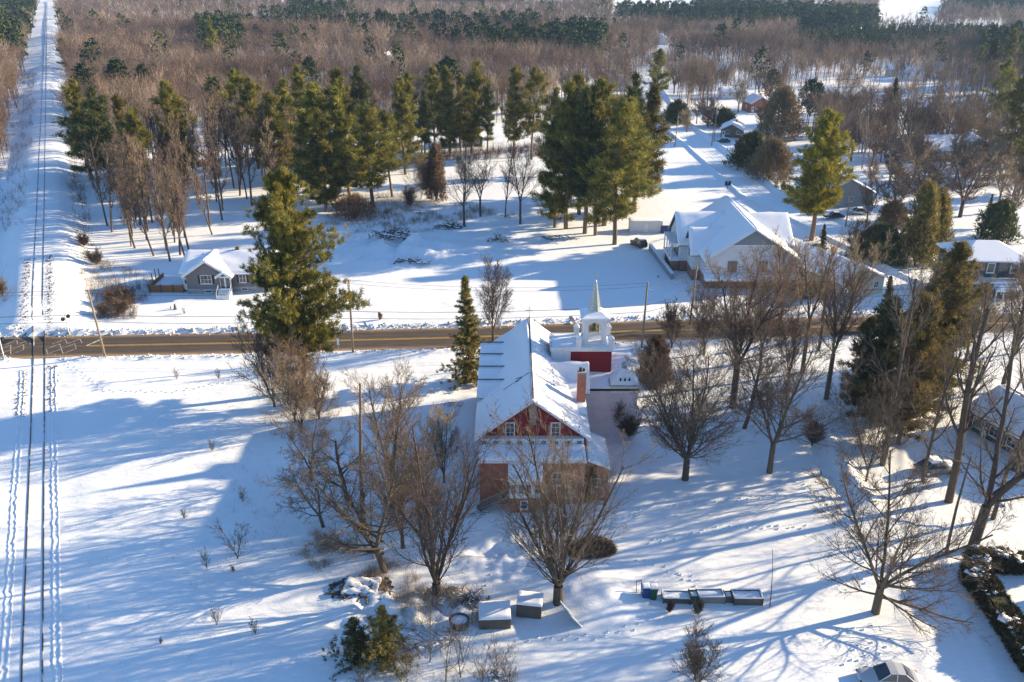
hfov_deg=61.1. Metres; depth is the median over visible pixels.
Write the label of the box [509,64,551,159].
pine tree
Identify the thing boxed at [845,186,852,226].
utility pole
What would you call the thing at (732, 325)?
bare tree
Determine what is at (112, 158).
bare tree
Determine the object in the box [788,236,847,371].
bare tree
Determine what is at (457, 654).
sapling
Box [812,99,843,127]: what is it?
bare tree
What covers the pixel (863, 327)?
evergreen tree
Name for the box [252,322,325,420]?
bare tree
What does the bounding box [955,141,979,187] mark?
bare tree
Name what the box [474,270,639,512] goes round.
church
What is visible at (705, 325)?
bare tree
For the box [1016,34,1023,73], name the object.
pine tree
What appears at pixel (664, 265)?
retaining wall
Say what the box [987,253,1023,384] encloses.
bare tree
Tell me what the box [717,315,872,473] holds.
bare tree
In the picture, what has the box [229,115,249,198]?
bare tree
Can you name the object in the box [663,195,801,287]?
house
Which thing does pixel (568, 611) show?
leaning panel
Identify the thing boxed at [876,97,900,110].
bare tree
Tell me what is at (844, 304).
bare tree
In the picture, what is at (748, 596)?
planter box
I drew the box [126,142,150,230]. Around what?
bare tree
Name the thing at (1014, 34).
pine tree
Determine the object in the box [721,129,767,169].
round shrub
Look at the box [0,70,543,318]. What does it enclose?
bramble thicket
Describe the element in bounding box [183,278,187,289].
door
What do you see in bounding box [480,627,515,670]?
sapling
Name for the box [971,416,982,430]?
window
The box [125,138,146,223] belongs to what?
bare tree
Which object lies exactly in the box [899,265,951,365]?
bare tree
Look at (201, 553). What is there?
sapling
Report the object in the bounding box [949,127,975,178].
bare tree
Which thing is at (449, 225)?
brush pile
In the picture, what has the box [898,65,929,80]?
house
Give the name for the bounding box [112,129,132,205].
bare tree
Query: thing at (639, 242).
parked car
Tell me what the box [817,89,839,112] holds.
bare tree
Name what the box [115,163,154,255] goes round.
bare tree
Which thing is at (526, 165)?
bare tree
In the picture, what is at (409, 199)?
bare shrub
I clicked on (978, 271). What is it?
dark window
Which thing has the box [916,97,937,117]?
bare tree
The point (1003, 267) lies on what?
dark window
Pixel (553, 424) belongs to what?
window
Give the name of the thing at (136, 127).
pine tree
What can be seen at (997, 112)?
bare tree
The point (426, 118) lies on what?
pine tree
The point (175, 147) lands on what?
bare tree
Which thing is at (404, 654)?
sapling
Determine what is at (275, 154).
bare tree
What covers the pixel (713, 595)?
planter box
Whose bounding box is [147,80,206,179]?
pine tree
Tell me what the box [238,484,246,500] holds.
sapling
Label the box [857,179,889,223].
bare tree
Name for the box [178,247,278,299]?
bungalow
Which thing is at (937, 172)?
bare tree
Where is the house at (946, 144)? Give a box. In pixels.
[901,132,968,160]
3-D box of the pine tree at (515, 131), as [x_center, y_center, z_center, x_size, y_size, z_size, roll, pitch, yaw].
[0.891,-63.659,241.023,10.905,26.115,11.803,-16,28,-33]
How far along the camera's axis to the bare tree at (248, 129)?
190.60 m
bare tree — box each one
[80,134,107,225]
[83,130,96,178]
[93,138,119,231]
[103,140,133,230]
[105,142,122,181]
[107,132,119,176]
[109,137,126,218]
[109,145,135,228]
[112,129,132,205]
[113,133,147,216]
[113,168,134,245]
[114,168,135,248]
[115,144,134,189]
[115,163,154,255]
[123,133,137,219]
[123,133,143,207]
[123,162,138,236]
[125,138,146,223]
[126,93,142,120]
[126,131,148,206]
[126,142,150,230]
[130,157,153,239]
[137,144,154,222]
[139,94,149,155]
[141,107,155,159]
[142,161,173,261]
[145,113,156,162]
[145,152,168,250]
[148,136,164,180]
[148,153,172,225]
[150,106,157,129]
[150,114,156,136]
[150,158,170,221]
[151,147,174,234]
[153,123,170,186]
[155,107,185,185]
[155,138,168,185]
[158,109,189,189]
[160,157,181,242]
[160,166,189,249]
[160,171,189,254]
[161,138,175,199]
[161,145,174,205]
[163,167,184,255]
[166,141,187,222]
[167,152,191,237]
[169,108,188,195]
[175,99,193,149]
[178,142,212,234]
[182,91,197,168]
[182,112,202,203]
[190,131,215,226]
[198,120,224,201]
[200,94,213,139]
[200,106,223,191]
[200,129,226,219]
[201,121,230,210]
[205,94,223,175]
[205,115,219,156]
[210,100,225,150]
[211,85,231,153]
[213,102,237,187]
[215,92,234,166]
[220,103,243,188]
[224,97,243,179]
[225,313,292,406]
[227,92,239,140]
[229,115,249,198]
[231,115,253,195]
[233,113,260,204]
[251,98,264,174]
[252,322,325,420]
[253,102,268,175]
[255,347,324,427]
[255,445,434,572]
[257,116,277,180]
[260,121,277,171]
[268,398,337,480]
[272,437,354,527]
[276,108,297,169]
[278,344,341,417]
[282,105,301,172]
[285,95,299,172]
[290,114,304,175]
[309,420,369,501]
[338,353,434,501]
[340,420,437,548]
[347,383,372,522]
[359,380,522,596]
[370,484,374,558]
[383,407,457,524]
[417,401,468,482]
[437,142,482,225]
[454,148,498,216]
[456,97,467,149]
[472,383,674,605]
[474,254,515,341]
[499,142,518,216]
[499,143,543,223]
[620,317,758,480]
[654,296,691,347]
[663,60,684,93]
[676,280,725,353]
[679,108,695,131]
[684,241,814,408]
[689,95,707,123]
[693,94,722,127]
[715,330,794,428]
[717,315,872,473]
[726,259,799,353]
[727,71,748,112]
[754,100,768,121]
[757,223,821,328]
[771,288,822,385]
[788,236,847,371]
[797,80,808,97]
[803,413,1017,645]
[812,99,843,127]
[813,228,844,351]
[814,247,879,399]
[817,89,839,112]
[821,346,918,481]
[827,79,854,103]
[838,229,897,319]
[839,213,885,255]
[840,91,858,109]
[845,115,875,160]
[850,94,870,117]
[855,251,948,465]
[857,111,875,152]
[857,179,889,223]
[861,85,874,109]
[863,152,883,187]
[864,116,890,161]
[871,128,890,161]
[875,144,937,224]
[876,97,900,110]
[880,129,966,201]
[881,84,898,102]
[881,139,910,186]
[887,90,905,127]
[887,123,911,158]
[889,85,908,112]
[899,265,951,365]
[901,96,917,130]
[902,319,983,479]
[903,83,926,108]
[903,116,927,157]
[911,131,929,171]
[912,132,942,176]
[914,127,932,166]
[915,365,1023,519]
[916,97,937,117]
[924,91,940,110]
[924,118,938,133]
[924,245,970,294]
[927,77,950,105]
[927,278,1023,503]
[929,109,953,133]
[934,142,1003,217]
[943,272,981,337]
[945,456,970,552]
[948,118,970,136]
[949,107,974,132]
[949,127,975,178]
[950,125,969,156]
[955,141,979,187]
[956,134,983,167]
[958,106,977,131]
[962,86,984,102]
[962,261,1005,359]
[962,289,1023,544]
[966,102,988,129]
[967,91,982,105]
[971,115,995,148]
[973,111,1000,138]
[973,131,1003,171]
[975,278,996,298]
[976,92,991,110]
[982,118,1007,148]
[983,137,1007,186]
[983,145,1018,198]
[986,105,1005,140]
[987,130,1019,182]
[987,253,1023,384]
[990,99,1005,130]
[992,132,1014,158]
[993,123,1018,143]
[998,253,1023,350]
[1000,258,1023,471]
[1001,102,1015,130]
[1001,174,1023,211]
[1004,263,1023,296]
[1009,149,1023,195]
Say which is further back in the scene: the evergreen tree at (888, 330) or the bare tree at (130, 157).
the bare tree at (130, 157)
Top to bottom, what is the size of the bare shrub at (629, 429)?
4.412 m
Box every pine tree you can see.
[47,76,110,179]
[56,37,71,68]
[63,85,120,191]
[97,106,153,181]
[110,94,145,155]
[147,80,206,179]
[153,87,188,176]
[203,15,220,56]
[209,67,259,158]
[223,77,263,168]
[235,165,371,380]
[244,90,298,170]
[273,76,300,171]
[274,81,344,196]
[286,63,310,147]
[295,109,348,211]
[298,65,362,163]
[325,84,366,194]
[335,102,402,204]
[348,64,380,155]
[370,108,413,196]
[388,74,428,174]
[397,70,421,148]
[414,90,438,153]
[417,64,450,141]
[430,65,468,153]
[449,72,475,149]
[456,60,494,152]
[480,77,500,150]
[495,64,538,157]
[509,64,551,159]
[528,115,576,227]
[530,79,594,228]
[535,86,562,157]
[537,84,612,233]
[538,74,657,225]
[559,137,571,174]
[564,68,596,214]
[571,92,654,244]
[573,98,632,235]
[616,95,666,212]
[621,69,663,164]
[640,83,676,195]
[642,48,672,90]
[773,107,860,240]
[963,45,985,87]
[978,34,1009,86]
[982,57,1017,117]
[991,66,1023,175]
[996,28,1023,78]
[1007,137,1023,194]
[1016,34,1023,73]
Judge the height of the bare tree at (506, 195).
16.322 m
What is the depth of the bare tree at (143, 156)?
179.85 m
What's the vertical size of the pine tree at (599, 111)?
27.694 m
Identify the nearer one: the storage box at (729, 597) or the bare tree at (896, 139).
the storage box at (729, 597)
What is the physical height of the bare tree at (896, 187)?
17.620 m
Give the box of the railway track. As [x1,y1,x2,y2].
[20,1,47,681]
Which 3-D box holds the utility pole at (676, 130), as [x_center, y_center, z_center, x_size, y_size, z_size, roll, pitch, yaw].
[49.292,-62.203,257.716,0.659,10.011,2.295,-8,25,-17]
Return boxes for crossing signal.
[0,333,5,357]
[61,307,70,334]
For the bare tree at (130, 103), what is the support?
on the ground
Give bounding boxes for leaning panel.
[560,601,582,627]
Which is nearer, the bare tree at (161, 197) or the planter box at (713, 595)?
the planter box at (713, 595)
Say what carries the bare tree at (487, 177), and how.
on the ground
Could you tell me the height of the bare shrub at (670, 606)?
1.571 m
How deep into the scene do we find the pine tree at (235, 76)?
232.95 m
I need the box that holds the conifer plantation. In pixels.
[795,21,1004,59]
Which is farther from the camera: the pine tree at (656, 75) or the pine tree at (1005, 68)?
the pine tree at (656, 75)
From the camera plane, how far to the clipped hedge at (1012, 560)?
77.52 m
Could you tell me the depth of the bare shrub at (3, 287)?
140.13 m
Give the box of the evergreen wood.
[0,0,1023,122]
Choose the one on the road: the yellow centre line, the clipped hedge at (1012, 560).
the yellow centre line
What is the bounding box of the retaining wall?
[649,244,673,279]
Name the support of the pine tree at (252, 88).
on the ground
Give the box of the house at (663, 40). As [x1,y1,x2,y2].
[654,33,667,44]
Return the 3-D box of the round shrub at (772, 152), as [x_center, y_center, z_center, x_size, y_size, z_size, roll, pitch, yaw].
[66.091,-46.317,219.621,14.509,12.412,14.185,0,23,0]
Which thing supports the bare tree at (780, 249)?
on the ground
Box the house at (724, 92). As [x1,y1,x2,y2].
[718,86,747,98]
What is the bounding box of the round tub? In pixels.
[449,612,468,630]
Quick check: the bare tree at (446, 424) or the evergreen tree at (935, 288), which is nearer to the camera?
the bare tree at (446, 424)
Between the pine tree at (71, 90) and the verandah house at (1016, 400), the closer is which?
the verandah house at (1016, 400)
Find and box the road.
[0,313,1023,357]
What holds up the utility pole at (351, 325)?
on the ground
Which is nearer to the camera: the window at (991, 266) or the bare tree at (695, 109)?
the window at (991, 266)
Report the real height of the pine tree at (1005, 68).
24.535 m
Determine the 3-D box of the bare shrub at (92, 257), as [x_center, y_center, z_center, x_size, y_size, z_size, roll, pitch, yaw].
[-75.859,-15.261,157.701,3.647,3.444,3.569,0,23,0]
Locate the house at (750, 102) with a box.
[741,93,768,112]
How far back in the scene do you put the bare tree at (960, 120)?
250.57 m
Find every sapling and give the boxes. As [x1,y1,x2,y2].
[200,546,210,567]
[203,518,252,558]
[209,607,222,624]
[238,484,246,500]
[248,616,258,633]
[349,663,369,681]
[392,633,414,672]
[417,585,441,662]
[435,607,481,662]
[436,609,463,681]
[442,627,468,677]
[466,641,494,681]
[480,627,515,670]
[494,655,517,681]
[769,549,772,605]
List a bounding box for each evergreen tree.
[835,315,883,410]
[838,294,915,422]
[853,289,963,444]
[896,277,963,374]
[902,239,1001,410]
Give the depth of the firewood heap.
75.14 m
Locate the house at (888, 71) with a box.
[884,64,905,76]
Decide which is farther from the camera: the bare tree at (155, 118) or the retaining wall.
the bare tree at (155, 118)
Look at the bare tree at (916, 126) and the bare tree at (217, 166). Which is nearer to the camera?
the bare tree at (217, 166)
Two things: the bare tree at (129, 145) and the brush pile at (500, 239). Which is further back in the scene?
the bare tree at (129, 145)
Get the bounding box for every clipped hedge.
[957,560,1023,671]
[960,544,1023,575]
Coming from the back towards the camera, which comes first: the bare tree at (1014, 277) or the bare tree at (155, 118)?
the bare tree at (155, 118)
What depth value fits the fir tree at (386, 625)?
66.21 m
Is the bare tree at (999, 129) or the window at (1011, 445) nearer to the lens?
the window at (1011, 445)
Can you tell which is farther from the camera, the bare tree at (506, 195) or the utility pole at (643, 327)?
the bare tree at (506, 195)
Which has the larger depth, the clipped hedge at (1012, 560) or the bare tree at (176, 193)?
the bare tree at (176, 193)
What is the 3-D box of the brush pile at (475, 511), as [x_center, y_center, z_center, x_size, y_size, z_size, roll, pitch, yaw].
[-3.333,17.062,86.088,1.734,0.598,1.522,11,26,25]
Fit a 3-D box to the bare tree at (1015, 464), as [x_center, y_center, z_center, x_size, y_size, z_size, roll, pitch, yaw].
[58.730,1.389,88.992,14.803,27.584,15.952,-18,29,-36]
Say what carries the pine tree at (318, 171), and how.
on the ground
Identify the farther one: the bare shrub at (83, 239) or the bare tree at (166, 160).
the bare tree at (166, 160)
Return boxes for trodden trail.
[0,370,25,681]
[50,366,62,681]
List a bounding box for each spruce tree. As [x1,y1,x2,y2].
[436,275,487,389]
[820,223,828,249]
[872,275,894,328]
[887,77,899,110]
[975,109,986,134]
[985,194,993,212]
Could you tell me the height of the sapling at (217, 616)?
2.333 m
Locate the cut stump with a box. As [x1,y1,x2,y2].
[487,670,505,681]
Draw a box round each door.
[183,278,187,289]
[644,224,648,231]
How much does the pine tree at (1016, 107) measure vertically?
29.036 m
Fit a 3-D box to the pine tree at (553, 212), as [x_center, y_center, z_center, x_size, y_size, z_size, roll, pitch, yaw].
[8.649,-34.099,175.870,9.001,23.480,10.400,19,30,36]
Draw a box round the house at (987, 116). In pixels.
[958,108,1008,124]
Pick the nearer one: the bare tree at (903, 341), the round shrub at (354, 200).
the bare tree at (903, 341)
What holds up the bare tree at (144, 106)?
on the ground
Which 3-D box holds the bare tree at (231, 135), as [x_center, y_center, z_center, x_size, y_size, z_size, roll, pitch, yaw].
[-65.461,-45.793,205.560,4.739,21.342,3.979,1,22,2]
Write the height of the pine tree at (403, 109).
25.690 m
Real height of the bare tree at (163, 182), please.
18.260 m
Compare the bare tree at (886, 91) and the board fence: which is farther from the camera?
the bare tree at (886, 91)
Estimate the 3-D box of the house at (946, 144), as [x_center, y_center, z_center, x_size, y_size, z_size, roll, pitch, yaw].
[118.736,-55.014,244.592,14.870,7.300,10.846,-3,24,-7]
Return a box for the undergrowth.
[258,390,893,681]
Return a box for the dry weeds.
[77,185,513,311]
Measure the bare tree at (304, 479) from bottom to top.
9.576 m
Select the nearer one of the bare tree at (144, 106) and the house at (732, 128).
the bare tree at (144, 106)
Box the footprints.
[59,358,889,665]
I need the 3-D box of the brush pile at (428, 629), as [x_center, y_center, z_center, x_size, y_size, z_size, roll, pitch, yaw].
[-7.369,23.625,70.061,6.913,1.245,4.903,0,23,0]
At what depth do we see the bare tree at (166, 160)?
181.14 m
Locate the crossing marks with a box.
[0,339,99,354]
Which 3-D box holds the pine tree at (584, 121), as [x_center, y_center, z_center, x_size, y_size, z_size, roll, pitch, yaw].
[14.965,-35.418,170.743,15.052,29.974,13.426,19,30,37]
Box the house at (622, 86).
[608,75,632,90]
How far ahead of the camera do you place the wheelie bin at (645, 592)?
74.13 m
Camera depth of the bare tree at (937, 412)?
87.89 m
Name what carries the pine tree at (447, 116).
on the ground
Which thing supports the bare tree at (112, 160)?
on the ground
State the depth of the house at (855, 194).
194.99 m
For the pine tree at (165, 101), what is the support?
on the ground
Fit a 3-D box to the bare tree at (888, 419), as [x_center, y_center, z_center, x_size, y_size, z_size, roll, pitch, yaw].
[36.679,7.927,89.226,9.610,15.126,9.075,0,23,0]
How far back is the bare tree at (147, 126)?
224.91 m
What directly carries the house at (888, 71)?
on the ground
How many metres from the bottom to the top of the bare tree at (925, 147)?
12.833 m
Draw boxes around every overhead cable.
[6,266,929,292]
[7,292,1020,323]
[16,285,1008,316]
[18,269,934,295]
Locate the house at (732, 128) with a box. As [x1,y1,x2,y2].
[720,118,745,137]
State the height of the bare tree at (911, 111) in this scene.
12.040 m
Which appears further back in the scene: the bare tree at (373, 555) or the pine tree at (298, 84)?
the pine tree at (298, 84)
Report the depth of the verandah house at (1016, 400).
98.88 m
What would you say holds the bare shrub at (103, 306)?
on the ground
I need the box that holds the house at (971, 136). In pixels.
[961,131,988,157]
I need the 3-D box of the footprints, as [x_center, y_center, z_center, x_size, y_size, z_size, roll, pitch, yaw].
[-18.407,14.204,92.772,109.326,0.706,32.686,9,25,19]
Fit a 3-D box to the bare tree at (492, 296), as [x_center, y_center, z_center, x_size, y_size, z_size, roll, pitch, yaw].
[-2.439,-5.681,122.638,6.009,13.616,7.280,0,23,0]
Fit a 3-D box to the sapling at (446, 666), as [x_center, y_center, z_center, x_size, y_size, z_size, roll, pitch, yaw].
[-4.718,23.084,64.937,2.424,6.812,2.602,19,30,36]
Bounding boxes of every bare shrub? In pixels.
[0,276,8,296]
[76,234,89,245]
[82,247,103,264]
[95,301,110,315]
[100,289,118,301]
[110,296,129,313]
[116,287,132,300]
[329,185,347,201]
[394,152,427,198]
[400,186,418,206]
[410,149,447,200]
[611,398,626,421]
[613,407,648,437]
[665,599,675,612]
[666,609,728,681]
[690,599,705,614]
[800,413,828,445]
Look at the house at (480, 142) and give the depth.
259.98 m
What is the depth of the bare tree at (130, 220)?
165.84 m
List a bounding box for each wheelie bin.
[641,582,650,598]
[649,583,658,599]
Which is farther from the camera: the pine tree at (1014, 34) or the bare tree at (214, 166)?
the pine tree at (1014, 34)
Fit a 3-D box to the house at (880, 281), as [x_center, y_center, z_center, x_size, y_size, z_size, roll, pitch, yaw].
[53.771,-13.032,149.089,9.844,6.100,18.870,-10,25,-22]
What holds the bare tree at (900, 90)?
on the ground
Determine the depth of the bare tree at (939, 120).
263.90 m
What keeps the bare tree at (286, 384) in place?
on the ground
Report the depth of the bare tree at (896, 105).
275.81 m
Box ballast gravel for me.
[13,255,58,416]
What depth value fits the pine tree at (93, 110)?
201.44 m
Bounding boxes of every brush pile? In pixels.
[368,228,410,240]
[390,616,461,658]
[393,257,429,263]
[420,580,477,614]
[432,221,468,229]
[451,591,490,607]
[469,509,488,518]
[486,232,508,242]
[541,234,580,240]
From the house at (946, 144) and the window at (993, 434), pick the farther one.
the house at (946, 144)
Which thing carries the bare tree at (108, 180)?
on the ground
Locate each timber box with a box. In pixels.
[478,600,510,629]
[516,590,543,618]
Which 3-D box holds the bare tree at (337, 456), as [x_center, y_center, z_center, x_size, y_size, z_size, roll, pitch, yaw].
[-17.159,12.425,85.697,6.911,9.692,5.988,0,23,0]
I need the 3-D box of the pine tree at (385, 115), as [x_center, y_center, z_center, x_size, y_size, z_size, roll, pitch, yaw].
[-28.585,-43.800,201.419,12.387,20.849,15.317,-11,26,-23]
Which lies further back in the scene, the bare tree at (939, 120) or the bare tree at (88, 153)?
the bare tree at (939, 120)
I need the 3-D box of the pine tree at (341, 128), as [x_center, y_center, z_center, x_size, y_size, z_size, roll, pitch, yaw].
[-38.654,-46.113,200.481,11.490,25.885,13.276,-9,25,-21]
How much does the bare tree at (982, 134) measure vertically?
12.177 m
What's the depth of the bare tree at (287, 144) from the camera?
207.14 m
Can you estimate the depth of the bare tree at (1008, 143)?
222.07 m
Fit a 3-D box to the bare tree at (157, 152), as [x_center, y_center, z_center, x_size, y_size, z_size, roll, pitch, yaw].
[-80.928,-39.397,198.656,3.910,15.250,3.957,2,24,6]
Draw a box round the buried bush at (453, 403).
[442,400,462,407]
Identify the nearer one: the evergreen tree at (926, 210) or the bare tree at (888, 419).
the bare tree at (888, 419)
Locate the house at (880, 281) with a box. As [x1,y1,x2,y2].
[791,237,888,299]
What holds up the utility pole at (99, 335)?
on the ground
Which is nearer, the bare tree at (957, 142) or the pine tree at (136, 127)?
the pine tree at (136, 127)
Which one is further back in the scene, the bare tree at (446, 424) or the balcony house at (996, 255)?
the balcony house at (996, 255)
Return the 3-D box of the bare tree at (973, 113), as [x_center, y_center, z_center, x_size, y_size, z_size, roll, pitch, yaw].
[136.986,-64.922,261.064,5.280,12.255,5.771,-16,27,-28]
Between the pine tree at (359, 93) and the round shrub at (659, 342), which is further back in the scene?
the pine tree at (359, 93)
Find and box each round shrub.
[324,190,379,224]
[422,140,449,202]
[568,535,618,559]
[634,333,674,388]
[662,98,691,124]
[709,106,737,126]
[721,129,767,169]
[743,135,798,182]
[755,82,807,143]
[844,221,907,266]
[874,199,909,227]
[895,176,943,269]
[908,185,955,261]
[972,197,1023,243]
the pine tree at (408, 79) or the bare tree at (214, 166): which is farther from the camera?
the pine tree at (408, 79)
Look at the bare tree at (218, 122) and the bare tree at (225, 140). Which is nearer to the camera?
the bare tree at (225, 140)
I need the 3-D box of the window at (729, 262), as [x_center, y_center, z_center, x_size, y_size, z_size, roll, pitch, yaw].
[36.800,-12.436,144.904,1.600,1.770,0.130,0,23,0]
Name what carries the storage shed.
on the ground
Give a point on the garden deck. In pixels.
(171, 280)
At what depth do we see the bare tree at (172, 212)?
159.04 m
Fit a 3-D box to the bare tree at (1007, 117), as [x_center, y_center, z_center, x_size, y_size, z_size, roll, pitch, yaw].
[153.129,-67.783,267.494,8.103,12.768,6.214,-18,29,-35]
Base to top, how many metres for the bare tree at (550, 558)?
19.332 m
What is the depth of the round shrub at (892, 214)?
179.82 m
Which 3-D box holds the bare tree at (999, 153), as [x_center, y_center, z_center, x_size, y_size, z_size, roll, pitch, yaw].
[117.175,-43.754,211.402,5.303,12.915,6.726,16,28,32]
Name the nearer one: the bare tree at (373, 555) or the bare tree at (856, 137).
the bare tree at (373, 555)
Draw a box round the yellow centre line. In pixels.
[112,322,1016,345]
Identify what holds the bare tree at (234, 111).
on the ground
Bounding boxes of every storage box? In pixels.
[688,589,699,604]
[723,590,733,603]
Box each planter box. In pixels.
[661,589,689,603]
[695,588,724,603]
[731,589,763,605]
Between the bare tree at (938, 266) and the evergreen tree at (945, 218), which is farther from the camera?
the evergreen tree at (945, 218)
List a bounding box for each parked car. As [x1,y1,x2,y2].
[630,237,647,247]
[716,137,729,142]
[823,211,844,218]
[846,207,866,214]
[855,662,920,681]
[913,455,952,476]
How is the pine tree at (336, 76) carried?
on the ground
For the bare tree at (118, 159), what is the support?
on the ground
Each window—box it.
[236,275,248,282]
[505,422,514,435]
[550,422,560,435]
[727,261,736,271]
[759,261,767,271]
[873,281,878,287]
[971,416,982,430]
[975,262,985,272]
[986,263,995,273]
[987,425,997,438]
[997,263,1008,272]
[1006,435,1016,448]
[1009,263,1018,273]
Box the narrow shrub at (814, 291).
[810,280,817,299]
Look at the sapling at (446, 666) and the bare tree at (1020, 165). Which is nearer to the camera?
the sapling at (446, 666)
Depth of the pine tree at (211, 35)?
465.62 m
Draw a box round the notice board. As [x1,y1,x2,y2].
[725,181,730,188]
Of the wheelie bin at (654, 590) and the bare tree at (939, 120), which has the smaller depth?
the wheelie bin at (654, 590)
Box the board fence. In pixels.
[148,269,183,292]
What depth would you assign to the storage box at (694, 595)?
74.12 m
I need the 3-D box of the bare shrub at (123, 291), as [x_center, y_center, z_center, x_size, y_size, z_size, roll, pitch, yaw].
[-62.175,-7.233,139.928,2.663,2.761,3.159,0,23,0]
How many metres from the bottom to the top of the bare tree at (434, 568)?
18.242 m
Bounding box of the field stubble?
[61,367,329,667]
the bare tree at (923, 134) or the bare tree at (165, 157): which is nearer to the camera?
the bare tree at (165, 157)
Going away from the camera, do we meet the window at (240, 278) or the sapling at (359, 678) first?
the sapling at (359, 678)
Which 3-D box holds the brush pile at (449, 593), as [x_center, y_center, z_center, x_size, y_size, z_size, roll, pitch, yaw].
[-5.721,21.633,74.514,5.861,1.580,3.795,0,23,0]
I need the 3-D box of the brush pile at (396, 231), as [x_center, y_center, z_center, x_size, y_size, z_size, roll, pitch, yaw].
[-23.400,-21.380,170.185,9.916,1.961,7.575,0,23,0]
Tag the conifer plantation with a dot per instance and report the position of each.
(847, 33)
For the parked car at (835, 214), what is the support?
on the ground
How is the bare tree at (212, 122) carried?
on the ground
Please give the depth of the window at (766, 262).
144.79 m
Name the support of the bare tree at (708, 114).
on the ground
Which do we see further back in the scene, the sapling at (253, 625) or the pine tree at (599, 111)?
the pine tree at (599, 111)
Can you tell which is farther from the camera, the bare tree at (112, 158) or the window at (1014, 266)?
the bare tree at (112, 158)
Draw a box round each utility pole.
[87,289,105,355]
[347,279,353,351]
[640,282,651,346]
[674,114,679,145]
[689,264,698,323]
[713,108,718,141]
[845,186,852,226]
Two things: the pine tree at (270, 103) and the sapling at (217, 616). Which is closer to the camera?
the sapling at (217, 616)
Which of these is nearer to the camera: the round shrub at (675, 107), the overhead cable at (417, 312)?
the overhead cable at (417, 312)
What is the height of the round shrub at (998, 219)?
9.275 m
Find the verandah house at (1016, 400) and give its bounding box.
[968,384,1023,452]
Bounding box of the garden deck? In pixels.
[155,276,184,290]
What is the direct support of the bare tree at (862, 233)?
on the ground
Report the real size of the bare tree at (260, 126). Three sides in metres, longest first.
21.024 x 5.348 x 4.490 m
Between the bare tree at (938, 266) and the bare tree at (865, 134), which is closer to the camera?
the bare tree at (938, 266)
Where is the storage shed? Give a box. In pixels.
[628,217,662,232]
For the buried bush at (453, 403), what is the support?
on the ground
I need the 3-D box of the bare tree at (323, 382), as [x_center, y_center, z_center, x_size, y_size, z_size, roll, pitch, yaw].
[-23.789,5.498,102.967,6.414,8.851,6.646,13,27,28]
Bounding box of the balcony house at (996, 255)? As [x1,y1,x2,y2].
[936,240,1023,303]
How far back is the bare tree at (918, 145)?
222.64 m
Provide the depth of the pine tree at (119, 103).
212.29 m
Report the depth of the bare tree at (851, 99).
290.71 m
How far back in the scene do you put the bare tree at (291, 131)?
210.62 m
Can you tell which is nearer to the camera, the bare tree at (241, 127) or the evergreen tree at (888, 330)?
the evergreen tree at (888, 330)
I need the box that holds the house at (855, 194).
[793,173,875,207]
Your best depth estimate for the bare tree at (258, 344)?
104.40 m
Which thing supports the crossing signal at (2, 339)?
on the ground
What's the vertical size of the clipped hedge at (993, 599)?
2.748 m
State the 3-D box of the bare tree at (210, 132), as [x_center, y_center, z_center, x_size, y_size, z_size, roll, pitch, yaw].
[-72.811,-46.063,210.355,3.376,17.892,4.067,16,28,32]
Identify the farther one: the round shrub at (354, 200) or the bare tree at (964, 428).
the round shrub at (354, 200)
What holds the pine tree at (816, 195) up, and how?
on the ground
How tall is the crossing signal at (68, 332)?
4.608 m
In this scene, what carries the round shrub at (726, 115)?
on the ground
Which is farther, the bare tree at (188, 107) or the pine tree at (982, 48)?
the pine tree at (982, 48)
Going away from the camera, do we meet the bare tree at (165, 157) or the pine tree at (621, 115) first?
the pine tree at (621, 115)
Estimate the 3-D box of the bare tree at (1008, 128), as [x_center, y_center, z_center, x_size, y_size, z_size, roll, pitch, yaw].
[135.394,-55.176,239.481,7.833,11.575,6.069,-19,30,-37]
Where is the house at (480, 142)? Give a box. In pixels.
[459,132,483,146]
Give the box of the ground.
[0,0,1023,681]
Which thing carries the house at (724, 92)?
on the ground
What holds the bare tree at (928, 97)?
on the ground
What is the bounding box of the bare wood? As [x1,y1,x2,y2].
[0,0,1023,168]
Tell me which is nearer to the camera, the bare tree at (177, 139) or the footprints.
the footprints
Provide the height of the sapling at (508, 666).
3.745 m
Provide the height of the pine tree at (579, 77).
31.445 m
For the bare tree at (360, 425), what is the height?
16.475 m
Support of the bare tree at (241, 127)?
on the ground
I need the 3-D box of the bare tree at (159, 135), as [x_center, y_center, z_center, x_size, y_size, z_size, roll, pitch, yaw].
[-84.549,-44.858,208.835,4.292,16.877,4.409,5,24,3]
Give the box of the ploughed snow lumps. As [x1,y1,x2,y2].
[0,307,1021,360]
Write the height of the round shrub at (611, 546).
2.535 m
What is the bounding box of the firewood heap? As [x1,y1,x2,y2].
[325,574,394,603]
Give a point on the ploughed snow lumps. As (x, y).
(572, 317)
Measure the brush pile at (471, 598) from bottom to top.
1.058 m
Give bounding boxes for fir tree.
[321,616,382,680]
[358,603,418,681]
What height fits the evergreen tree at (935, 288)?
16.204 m
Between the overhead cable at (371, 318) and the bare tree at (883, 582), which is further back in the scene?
the overhead cable at (371, 318)
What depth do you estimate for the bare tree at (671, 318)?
121.96 m
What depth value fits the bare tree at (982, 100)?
293.38 m

